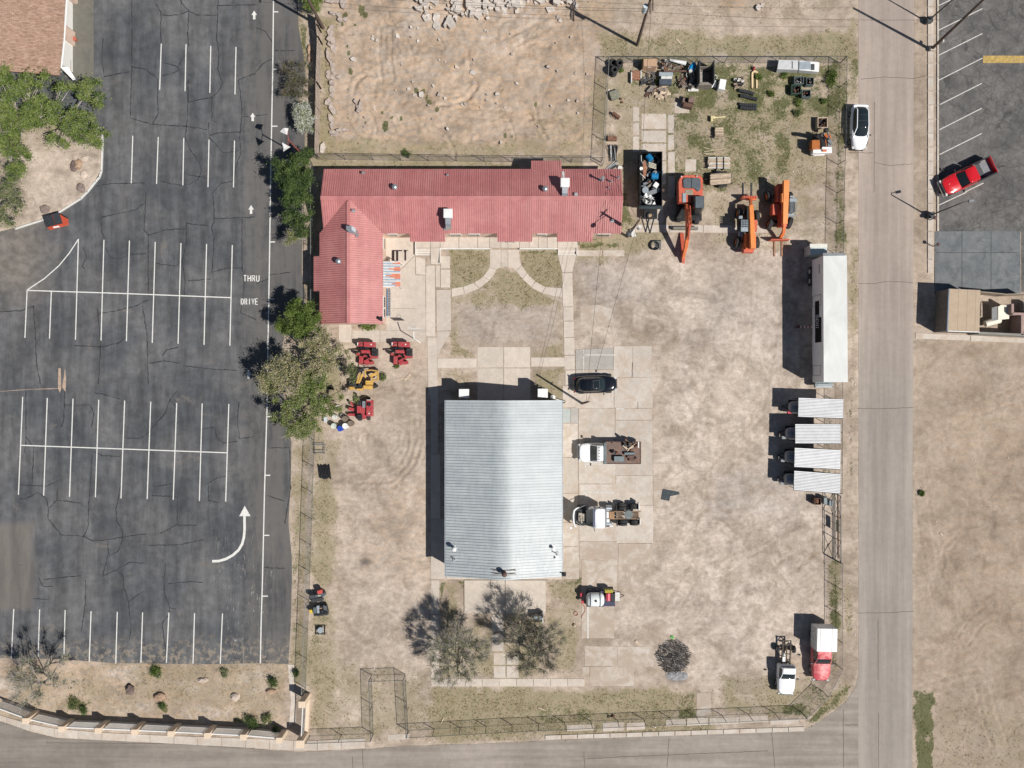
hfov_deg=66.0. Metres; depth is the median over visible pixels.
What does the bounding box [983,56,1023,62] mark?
yellow bar
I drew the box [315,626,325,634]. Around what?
fire pit grate
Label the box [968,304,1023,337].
block wall
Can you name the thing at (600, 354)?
bay line
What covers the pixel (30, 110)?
green tree
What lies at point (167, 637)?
parking line
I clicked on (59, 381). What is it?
peeled patch
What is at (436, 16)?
rubble block
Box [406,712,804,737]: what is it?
chain link fence
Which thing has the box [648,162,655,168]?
slatted bench end
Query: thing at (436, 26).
rubble block
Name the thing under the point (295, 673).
bush
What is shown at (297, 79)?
bare shrub
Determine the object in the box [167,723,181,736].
gate pier
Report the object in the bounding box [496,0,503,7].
rubble block
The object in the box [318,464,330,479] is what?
beam stack
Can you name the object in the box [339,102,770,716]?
yard paving
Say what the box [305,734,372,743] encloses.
chain link fence
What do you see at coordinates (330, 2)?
rubble block
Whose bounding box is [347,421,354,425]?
drum
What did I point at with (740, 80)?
loaded pallet
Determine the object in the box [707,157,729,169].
post bundle
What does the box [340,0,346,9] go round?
rubble block
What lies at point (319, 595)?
track loader
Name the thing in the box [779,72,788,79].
bush
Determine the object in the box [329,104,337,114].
rubble block
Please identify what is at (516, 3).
rubble block
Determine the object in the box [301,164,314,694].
chain link fence
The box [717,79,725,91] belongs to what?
white washer
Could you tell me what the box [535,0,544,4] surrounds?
rubble block
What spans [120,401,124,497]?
parking line
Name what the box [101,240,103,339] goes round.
parking line
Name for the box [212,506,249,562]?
painted arrow
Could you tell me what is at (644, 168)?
rusty sheet
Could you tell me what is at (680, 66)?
scrap heap
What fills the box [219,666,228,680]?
bush
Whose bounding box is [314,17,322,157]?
wooden fence
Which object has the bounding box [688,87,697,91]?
white frame panel
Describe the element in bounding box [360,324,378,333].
green bush
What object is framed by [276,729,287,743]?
gate pier
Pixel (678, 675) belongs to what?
ash patch
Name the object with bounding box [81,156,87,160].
boulder
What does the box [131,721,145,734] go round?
gate pier
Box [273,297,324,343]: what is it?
pine tree
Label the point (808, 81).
wire crate
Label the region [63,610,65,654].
parking line
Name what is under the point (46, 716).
picket fence
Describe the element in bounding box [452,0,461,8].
rubble block
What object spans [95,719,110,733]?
gate pier
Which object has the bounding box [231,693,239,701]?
boulder
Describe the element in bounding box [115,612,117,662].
parking line
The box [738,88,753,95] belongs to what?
rubber track
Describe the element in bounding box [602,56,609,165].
chain link fence
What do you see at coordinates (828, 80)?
bush
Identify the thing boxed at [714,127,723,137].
firewood stack
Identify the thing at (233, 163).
parking line
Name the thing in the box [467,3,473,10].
rubble block
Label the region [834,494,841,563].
sliding gate
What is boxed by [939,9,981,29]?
parking line
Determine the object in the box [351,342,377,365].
ride on trencher
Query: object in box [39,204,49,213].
boulder
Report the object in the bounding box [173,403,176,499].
parking line
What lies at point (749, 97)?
rubber track
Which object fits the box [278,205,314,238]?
juniper tree
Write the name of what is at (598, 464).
bay line
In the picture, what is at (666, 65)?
scrap heap
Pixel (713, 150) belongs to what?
loose poles
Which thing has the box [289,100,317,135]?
blossom shrub
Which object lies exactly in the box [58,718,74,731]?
gate pier
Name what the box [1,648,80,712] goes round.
bare tree
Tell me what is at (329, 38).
rubble block
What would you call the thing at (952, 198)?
parking line
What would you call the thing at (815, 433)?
box truck
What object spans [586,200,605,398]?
cable
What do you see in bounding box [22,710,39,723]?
gate pier
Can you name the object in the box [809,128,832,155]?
wood chipper
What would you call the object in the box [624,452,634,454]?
gas cylinder
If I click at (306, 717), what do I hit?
picket fence
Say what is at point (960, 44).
parking line
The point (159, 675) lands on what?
bush
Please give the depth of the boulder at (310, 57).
83.78 m
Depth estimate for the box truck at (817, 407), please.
81.30 m
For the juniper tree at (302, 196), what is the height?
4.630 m
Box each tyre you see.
[609,59,615,66]
[611,66,617,73]
[616,59,622,66]
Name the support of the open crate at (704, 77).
on the ground at (712, 322)
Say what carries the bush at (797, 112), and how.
on the ground at (712, 322)
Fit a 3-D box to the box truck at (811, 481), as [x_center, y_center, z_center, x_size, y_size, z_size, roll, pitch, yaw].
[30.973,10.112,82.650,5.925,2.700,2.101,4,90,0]
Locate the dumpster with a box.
[43,213,68,229]
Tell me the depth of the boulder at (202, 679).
83.81 m
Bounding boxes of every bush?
[63,693,82,711]
[77,706,87,715]
[147,665,163,678]
[153,672,161,678]
[156,701,166,709]
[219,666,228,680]
[243,713,262,729]
[261,713,272,727]
[268,675,278,690]
[271,724,281,734]
[292,670,298,678]
[298,0,322,17]
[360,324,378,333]
[379,373,386,382]
[403,150,411,158]
[755,73,763,80]
[768,91,774,96]
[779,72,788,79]
[793,108,802,118]
[795,98,801,106]
[821,97,827,104]
[824,73,836,88]
[826,69,839,78]
[918,488,925,496]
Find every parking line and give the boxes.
[11,609,13,657]
[18,397,22,494]
[21,445,226,452]
[24,291,27,337]
[27,239,78,289]
[27,290,230,297]
[38,609,39,656]
[43,398,47,495]
[49,292,51,338]
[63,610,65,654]
[69,399,72,496]
[75,240,78,339]
[89,611,91,661]
[95,400,98,496]
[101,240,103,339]
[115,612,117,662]
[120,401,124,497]
[126,241,129,340]
[131,136,132,182]
[140,612,142,662]
[147,402,150,498]
[152,242,155,342]
[156,137,158,183]
[159,44,161,89]
[166,613,168,662]
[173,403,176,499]
[178,243,180,343]
[182,138,183,184]
[185,44,186,90]
[193,613,194,663]
[199,403,202,500]
[204,244,206,344]
[207,140,209,186]
[209,46,210,92]
[220,614,222,663]
[225,404,228,501]
[229,245,232,345]
[233,141,234,186]
[234,47,236,93]
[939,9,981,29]
[939,33,981,54]
[939,58,982,79]
[939,108,981,129]
[939,133,981,154]
[939,192,966,204]
[940,83,981,104]
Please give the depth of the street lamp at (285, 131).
76.86 m
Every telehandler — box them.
[734,183,759,253]
[764,180,796,256]
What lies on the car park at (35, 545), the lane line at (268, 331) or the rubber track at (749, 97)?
the lane line at (268, 331)
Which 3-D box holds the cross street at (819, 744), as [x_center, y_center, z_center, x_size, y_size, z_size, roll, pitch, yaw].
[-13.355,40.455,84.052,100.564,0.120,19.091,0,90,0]
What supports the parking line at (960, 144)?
on the car park at (997, 119)
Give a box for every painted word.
[241,298,257,304]
[244,275,259,281]
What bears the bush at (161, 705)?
on the ground at (712, 322)
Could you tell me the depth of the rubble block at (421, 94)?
83.72 m
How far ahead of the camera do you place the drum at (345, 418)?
83.07 m
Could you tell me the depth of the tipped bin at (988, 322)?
83.18 m
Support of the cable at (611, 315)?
attached to the utility pole at (629, 233)
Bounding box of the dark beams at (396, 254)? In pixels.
[392,250,401,260]
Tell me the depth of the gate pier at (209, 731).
82.30 m
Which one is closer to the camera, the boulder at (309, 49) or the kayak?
the kayak
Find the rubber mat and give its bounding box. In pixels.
[661,489,678,500]
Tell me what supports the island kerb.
on the car park at (35, 545)
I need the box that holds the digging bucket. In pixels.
[607,134,616,140]
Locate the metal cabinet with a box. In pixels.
[641,59,656,70]
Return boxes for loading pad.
[934,231,1020,293]
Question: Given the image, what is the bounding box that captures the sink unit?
[658,72,672,76]
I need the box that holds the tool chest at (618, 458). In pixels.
[614,456,623,461]
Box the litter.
[313,34,1012,733]
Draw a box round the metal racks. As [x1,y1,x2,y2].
[314,443,324,453]
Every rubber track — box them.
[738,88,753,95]
[739,102,756,106]
[739,106,756,110]
[740,94,756,100]
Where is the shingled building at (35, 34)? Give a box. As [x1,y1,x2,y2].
[0,0,77,79]
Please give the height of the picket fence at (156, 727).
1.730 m
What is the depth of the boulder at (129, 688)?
83.62 m
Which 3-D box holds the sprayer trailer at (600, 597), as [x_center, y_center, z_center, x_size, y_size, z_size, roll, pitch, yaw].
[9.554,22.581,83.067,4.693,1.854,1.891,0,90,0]
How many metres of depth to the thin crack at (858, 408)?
83.98 m
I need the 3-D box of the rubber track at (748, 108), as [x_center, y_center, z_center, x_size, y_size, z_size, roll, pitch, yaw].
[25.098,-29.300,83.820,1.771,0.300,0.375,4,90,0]
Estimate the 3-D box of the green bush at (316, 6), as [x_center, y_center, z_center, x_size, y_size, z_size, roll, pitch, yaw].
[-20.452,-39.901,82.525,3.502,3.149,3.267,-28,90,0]
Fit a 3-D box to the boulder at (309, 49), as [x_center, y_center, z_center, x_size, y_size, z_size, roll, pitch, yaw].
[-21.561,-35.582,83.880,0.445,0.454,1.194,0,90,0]
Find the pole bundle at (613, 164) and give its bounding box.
[606,161,618,168]
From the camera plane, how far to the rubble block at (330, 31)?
83.76 m
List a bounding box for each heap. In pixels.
[639,76,657,85]
[643,193,655,204]
[645,85,670,100]
[660,60,674,69]
[673,64,683,69]
[678,74,696,89]
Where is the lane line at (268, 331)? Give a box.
[260,0,273,662]
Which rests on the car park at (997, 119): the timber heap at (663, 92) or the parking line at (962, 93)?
the parking line at (962, 93)
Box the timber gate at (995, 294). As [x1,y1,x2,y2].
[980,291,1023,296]
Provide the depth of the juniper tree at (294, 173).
79.60 m
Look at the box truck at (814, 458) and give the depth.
81.30 m
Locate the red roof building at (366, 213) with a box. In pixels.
[313,160,622,324]
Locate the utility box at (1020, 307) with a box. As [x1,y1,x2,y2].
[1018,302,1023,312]
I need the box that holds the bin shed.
[934,289,979,332]
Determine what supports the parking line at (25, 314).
on the car park at (35, 545)
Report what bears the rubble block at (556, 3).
on the ground at (712, 322)
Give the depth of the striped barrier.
82.98 m
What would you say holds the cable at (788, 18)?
attached to the utility pole at (646, 7)
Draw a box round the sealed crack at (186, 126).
[0,0,293,650]
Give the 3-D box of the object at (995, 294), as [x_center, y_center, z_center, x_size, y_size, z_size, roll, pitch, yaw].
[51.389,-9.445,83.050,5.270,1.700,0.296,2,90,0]
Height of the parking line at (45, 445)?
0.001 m
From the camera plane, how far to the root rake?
83.50 m
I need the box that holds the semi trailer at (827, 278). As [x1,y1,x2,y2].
[808,253,847,386]
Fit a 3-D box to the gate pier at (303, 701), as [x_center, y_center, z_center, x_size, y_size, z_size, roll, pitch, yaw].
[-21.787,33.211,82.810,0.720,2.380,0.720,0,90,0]
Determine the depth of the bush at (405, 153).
83.64 m
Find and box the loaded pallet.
[733,76,744,88]
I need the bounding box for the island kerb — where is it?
[15,127,103,229]
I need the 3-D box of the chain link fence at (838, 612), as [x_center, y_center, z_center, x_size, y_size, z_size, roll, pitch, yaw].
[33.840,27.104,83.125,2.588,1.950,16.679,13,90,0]
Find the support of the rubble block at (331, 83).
on the ground at (712, 322)
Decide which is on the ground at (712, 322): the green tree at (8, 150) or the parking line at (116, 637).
the green tree at (8, 150)
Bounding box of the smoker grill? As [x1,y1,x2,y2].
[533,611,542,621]
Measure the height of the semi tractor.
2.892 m
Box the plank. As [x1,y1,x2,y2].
[710,116,724,121]
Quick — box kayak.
[688,62,695,72]
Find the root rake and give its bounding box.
[611,111,619,119]
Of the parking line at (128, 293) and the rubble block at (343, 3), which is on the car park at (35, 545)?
the parking line at (128, 293)
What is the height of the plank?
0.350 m
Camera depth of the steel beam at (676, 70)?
83.10 m
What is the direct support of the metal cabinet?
on the ground at (712, 322)
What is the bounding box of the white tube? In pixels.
[669,59,686,65]
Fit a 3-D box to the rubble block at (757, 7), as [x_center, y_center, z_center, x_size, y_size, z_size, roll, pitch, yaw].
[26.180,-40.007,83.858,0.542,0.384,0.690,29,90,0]
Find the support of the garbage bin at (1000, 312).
on the ground at (712, 322)
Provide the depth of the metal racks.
83.67 m
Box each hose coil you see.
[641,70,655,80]
[650,240,660,249]
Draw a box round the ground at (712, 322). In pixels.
[0,0,1023,767]
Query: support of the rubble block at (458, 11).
on the ground at (712, 322)
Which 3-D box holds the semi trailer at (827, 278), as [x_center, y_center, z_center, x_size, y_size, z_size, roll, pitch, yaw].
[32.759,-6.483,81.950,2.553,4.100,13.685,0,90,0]
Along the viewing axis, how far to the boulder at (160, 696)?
83.64 m
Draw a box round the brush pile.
[654,639,691,673]
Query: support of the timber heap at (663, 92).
on the ground at (712, 322)
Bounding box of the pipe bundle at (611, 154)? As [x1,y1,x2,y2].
[608,145,618,161]
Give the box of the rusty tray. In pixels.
[630,70,640,83]
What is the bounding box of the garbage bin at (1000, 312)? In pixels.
[991,305,1008,320]
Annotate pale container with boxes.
[804,244,826,256]
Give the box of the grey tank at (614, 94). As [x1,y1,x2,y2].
[609,89,620,100]
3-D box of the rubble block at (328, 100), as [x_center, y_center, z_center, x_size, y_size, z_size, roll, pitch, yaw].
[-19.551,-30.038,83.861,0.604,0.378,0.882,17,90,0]
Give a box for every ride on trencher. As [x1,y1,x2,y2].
[348,396,373,420]
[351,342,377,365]
[385,342,412,364]
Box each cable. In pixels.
[401,0,649,11]
[435,0,630,8]
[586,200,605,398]
[588,224,637,400]
[640,7,651,199]
[657,12,964,19]
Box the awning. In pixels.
[383,261,402,288]
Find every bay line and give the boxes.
[584,354,616,354]
[586,463,614,464]
[587,607,587,638]
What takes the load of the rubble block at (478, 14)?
on the ground at (712, 322)
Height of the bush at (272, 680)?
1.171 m
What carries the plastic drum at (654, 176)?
on the dump trailer at (649, 211)
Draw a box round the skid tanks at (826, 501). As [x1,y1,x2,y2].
[821,496,832,505]
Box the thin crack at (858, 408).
[46,76,923,767]
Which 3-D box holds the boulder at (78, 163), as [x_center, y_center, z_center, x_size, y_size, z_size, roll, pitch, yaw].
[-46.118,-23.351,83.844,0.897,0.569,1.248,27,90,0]
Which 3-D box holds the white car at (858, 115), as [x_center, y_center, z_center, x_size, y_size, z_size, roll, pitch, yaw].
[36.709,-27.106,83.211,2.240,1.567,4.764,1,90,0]
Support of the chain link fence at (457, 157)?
on the ground at (712, 322)
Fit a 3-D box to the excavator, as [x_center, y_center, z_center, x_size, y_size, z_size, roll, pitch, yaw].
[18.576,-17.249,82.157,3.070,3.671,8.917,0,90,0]
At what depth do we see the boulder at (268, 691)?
83.73 m
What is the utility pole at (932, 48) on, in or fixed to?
on the pavement
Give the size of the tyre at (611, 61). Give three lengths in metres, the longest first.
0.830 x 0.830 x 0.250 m
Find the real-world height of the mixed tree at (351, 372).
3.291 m
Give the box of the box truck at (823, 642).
[808,623,837,680]
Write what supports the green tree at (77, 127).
on the ground at (712, 322)
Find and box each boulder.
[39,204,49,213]
[70,160,77,171]
[75,158,82,169]
[76,183,84,192]
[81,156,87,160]
[81,170,86,178]
[125,683,133,694]
[153,692,165,701]
[197,677,208,682]
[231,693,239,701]
[265,688,276,693]
[307,44,310,54]
[307,54,311,63]
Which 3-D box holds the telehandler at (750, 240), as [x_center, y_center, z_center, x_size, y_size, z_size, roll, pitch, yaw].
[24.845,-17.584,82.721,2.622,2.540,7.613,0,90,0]
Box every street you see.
[0,679,857,767]
[858,0,913,767]
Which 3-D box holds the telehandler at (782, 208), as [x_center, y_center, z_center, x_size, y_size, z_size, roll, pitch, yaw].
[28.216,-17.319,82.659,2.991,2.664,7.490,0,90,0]
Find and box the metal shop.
[445,389,565,579]
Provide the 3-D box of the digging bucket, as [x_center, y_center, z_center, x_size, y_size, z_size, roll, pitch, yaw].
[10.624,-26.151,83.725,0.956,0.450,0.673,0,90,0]
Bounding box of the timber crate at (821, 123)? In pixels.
[815,117,827,129]
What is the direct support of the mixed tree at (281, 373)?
on the ground at (712, 322)
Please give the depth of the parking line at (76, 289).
83.98 m
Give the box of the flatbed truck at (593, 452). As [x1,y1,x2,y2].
[578,440,640,465]
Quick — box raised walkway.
[415,237,576,263]
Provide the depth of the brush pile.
83.83 m
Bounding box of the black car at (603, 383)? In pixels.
[573,373,616,394]
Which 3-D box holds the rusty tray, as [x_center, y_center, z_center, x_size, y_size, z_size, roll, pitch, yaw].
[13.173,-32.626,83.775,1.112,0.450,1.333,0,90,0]
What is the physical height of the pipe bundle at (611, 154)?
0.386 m
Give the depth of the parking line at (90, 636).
83.98 m
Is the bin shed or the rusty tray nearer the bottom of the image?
the bin shed
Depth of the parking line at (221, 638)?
83.98 m
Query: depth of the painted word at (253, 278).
83.98 m
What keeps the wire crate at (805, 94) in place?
on the ground at (712, 322)
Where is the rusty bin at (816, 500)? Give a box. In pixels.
[812,497,820,504]
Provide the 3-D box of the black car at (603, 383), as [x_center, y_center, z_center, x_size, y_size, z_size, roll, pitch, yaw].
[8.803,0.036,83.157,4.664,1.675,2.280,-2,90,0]
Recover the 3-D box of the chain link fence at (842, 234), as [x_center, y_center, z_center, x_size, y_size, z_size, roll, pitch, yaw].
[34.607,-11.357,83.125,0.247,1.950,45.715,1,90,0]
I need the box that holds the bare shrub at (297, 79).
[276,56,317,101]
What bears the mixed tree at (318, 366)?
on the ground at (712, 322)
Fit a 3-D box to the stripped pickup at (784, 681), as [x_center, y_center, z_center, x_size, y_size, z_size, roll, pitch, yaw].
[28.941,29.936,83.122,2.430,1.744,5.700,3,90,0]
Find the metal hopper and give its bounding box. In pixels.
[681,96,694,109]
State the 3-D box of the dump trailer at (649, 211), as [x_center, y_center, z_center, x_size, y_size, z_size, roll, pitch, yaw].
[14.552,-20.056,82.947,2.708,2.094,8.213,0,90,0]
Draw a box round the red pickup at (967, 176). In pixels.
[936,156,997,196]
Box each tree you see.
[0,59,80,139]
[0,115,40,182]
[0,177,28,228]
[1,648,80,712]
[40,72,112,152]
[252,347,308,397]
[263,392,364,442]
[265,146,319,201]
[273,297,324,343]
[278,185,315,208]
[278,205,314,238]
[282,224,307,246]
[291,325,356,381]
[291,357,337,416]
[342,361,358,385]
[420,618,493,690]
[495,601,570,680]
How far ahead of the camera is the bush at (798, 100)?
83.65 m
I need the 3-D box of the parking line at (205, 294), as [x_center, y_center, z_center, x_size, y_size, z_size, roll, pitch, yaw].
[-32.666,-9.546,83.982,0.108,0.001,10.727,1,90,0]
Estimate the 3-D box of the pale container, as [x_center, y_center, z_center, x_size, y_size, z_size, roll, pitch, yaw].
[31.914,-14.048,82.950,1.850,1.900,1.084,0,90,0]
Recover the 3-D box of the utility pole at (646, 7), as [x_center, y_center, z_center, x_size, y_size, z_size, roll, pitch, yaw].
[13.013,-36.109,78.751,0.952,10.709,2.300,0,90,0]
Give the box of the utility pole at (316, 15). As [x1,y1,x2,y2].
[307,0,324,28]
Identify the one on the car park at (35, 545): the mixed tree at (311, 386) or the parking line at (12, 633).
the parking line at (12, 633)
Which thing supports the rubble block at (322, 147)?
on the ground at (712, 322)
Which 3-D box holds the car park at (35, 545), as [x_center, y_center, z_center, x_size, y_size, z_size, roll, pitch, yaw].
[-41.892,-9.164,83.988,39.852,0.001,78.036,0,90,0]
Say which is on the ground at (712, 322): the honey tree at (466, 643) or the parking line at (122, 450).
the honey tree at (466, 643)
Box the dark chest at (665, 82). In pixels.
[658,79,671,85]
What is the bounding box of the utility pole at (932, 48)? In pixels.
[929,0,983,51]
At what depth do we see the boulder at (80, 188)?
83.67 m
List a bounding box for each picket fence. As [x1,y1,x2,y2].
[0,700,33,717]
[30,712,68,726]
[66,719,102,728]
[103,721,139,730]
[139,722,174,731]
[175,724,210,733]
[211,726,245,735]
[247,728,279,738]
[301,699,310,737]
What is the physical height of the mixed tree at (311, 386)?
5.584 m
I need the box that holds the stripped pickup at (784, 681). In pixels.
[774,640,798,694]
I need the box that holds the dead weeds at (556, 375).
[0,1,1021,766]
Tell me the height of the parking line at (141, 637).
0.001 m
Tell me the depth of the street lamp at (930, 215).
82.51 m
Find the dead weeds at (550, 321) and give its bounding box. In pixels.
[62,5,985,755]
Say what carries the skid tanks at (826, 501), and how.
on the ground at (712, 322)
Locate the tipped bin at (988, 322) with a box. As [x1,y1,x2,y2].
[983,318,1001,326]
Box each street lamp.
[280,128,298,150]
[924,0,952,24]
[925,199,973,218]
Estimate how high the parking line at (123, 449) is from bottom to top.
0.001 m
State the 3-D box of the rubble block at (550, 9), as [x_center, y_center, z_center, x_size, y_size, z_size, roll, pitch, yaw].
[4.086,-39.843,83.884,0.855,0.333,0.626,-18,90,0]
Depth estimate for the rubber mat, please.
83.95 m
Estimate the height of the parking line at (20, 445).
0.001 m
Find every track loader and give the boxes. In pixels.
[309,589,325,602]
[309,604,328,615]
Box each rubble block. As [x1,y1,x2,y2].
[320,142,325,153]
[325,0,334,4]
[325,97,331,105]
[326,35,332,42]
[326,48,330,62]
[327,27,333,35]
[328,114,334,123]
[329,80,334,85]
[329,86,334,92]
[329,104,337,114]
[330,43,336,52]
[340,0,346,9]
[419,91,423,97]
[421,0,429,7]
[422,13,430,21]
[430,0,438,5]
[433,13,439,21]
[433,21,439,30]
[445,17,455,29]
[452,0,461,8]
[454,7,461,14]
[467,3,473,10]
[469,9,475,17]
[474,8,481,20]
[475,1,481,8]
[482,0,487,9]
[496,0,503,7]
[512,0,519,9]
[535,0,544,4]
[546,7,554,12]
[553,0,560,6]
[755,4,760,11]
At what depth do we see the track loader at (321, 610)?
83.40 m
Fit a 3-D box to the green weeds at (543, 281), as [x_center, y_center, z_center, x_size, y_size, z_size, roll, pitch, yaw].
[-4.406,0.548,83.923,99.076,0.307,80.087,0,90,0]
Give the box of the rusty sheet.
[643,161,646,176]
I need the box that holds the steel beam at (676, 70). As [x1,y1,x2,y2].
[664,70,688,71]
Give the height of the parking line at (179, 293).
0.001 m
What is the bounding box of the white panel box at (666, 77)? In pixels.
[660,76,671,78]
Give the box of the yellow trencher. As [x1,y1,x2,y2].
[348,365,378,390]
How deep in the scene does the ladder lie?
83.70 m
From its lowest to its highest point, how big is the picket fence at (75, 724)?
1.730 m
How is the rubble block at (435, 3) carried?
on the ground at (712, 322)
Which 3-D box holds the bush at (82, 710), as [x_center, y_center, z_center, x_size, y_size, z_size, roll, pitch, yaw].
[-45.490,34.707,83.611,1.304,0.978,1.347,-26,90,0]
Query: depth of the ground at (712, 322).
84.00 m
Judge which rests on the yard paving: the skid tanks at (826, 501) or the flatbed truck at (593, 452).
the flatbed truck at (593, 452)
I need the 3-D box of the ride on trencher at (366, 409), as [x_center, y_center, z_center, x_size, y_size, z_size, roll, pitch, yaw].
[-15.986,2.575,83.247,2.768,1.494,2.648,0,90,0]
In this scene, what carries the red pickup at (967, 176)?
on the car park at (997, 119)
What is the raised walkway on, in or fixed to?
on the ground at (712, 322)
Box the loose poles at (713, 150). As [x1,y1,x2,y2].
[703,147,725,154]
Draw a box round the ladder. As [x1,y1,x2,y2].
[387,289,390,315]
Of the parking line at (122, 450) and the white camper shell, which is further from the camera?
the parking line at (122, 450)
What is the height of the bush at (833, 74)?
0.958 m
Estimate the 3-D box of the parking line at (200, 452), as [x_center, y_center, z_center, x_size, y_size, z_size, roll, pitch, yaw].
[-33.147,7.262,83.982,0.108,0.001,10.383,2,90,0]
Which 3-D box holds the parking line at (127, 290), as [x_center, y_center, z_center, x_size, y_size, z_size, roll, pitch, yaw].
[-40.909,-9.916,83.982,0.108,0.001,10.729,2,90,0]
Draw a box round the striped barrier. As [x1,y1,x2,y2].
[795,325,811,327]
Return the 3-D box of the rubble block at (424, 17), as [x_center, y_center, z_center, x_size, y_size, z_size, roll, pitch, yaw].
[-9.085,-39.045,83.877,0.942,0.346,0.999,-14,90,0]
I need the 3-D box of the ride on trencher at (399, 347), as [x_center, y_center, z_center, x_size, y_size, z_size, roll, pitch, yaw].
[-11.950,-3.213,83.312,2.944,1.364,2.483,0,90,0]
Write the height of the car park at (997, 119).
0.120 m
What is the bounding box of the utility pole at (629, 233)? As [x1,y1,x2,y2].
[626,216,641,237]
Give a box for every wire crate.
[789,85,800,95]
[792,76,803,85]
[800,89,810,99]
[804,77,813,86]
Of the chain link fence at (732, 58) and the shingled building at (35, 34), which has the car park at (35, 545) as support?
the shingled building at (35, 34)
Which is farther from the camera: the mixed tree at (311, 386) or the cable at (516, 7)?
the mixed tree at (311, 386)
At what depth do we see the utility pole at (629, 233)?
76.24 m
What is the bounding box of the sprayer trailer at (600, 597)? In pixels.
[580,589,623,606]
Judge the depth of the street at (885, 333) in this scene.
83.99 m
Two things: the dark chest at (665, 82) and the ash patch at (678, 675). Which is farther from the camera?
the ash patch at (678, 675)
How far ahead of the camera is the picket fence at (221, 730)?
83.20 m
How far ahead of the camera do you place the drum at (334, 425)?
83.12 m
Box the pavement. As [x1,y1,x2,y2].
[0,0,1023,750]
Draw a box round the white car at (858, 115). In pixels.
[848,104,870,150]
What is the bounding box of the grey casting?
[647,188,659,195]
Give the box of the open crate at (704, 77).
[695,60,714,88]
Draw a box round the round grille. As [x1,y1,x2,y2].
[642,187,648,192]
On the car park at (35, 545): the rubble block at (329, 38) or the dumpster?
the dumpster
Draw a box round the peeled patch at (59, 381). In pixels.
[0,368,65,391]
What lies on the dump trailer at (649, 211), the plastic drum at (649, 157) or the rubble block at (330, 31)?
the plastic drum at (649, 157)
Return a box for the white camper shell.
[776,60,818,74]
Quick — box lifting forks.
[751,66,757,88]
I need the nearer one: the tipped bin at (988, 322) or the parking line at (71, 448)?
the tipped bin at (988, 322)
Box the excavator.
[672,175,703,263]
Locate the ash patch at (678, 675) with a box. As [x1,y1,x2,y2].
[666,671,687,680]
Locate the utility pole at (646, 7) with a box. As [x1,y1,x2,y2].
[636,0,653,46]
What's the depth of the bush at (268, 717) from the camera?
83.53 m
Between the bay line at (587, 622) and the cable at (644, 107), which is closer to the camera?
the cable at (644, 107)
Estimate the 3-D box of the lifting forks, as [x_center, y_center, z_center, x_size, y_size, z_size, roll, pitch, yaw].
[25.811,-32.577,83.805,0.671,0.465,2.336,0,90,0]
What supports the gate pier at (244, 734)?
on the ground at (712, 322)
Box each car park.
[0,0,305,663]
[939,0,1023,291]
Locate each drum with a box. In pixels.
[331,423,337,428]
[342,416,349,421]
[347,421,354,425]
[645,154,652,161]
[651,172,658,179]
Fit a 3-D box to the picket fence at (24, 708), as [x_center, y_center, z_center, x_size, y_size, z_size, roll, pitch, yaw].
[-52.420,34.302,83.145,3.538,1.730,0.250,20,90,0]
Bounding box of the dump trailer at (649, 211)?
[637,151,662,232]
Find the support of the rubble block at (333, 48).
on the ground at (712, 322)
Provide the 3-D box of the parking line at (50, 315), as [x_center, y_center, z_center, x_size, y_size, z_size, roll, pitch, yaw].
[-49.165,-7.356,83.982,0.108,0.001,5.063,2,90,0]
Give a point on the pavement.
(84, 36)
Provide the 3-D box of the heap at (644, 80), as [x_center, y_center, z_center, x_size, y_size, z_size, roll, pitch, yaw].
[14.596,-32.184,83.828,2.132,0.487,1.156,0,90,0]
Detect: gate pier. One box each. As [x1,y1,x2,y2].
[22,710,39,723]
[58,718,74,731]
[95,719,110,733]
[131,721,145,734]
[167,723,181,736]
[204,724,216,738]
[240,727,251,740]
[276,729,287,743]
[296,731,308,747]
[298,693,309,707]
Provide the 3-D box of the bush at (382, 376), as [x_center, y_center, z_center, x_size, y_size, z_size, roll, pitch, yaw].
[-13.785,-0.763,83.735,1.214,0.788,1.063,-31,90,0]
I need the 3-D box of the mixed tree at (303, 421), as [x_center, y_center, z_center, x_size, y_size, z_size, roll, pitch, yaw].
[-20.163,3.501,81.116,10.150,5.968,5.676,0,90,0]
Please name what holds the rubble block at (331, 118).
on the ground at (712, 322)
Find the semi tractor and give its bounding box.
[570,502,640,530]
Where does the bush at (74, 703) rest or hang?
on the ground at (712, 322)
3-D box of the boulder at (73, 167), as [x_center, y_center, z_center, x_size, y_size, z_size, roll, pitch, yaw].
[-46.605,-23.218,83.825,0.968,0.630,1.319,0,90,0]
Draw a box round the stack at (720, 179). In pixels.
[709,171,731,187]
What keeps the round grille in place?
on the dump trailer at (649, 211)
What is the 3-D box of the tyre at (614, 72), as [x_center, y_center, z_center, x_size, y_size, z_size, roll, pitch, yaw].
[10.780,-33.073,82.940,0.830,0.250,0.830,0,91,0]
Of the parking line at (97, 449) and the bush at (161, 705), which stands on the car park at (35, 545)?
the parking line at (97, 449)
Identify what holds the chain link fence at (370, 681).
on the ground at (712, 322)
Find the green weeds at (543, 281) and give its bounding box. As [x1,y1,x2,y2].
[83,13,933,763]
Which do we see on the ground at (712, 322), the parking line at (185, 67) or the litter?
the litter
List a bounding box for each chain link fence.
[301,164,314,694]
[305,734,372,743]
[314,154,602,162]
[368,674,407,741]
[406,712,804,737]
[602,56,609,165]
[609,56,846,62]
[800,560,842,718]
[835,58,846,493]

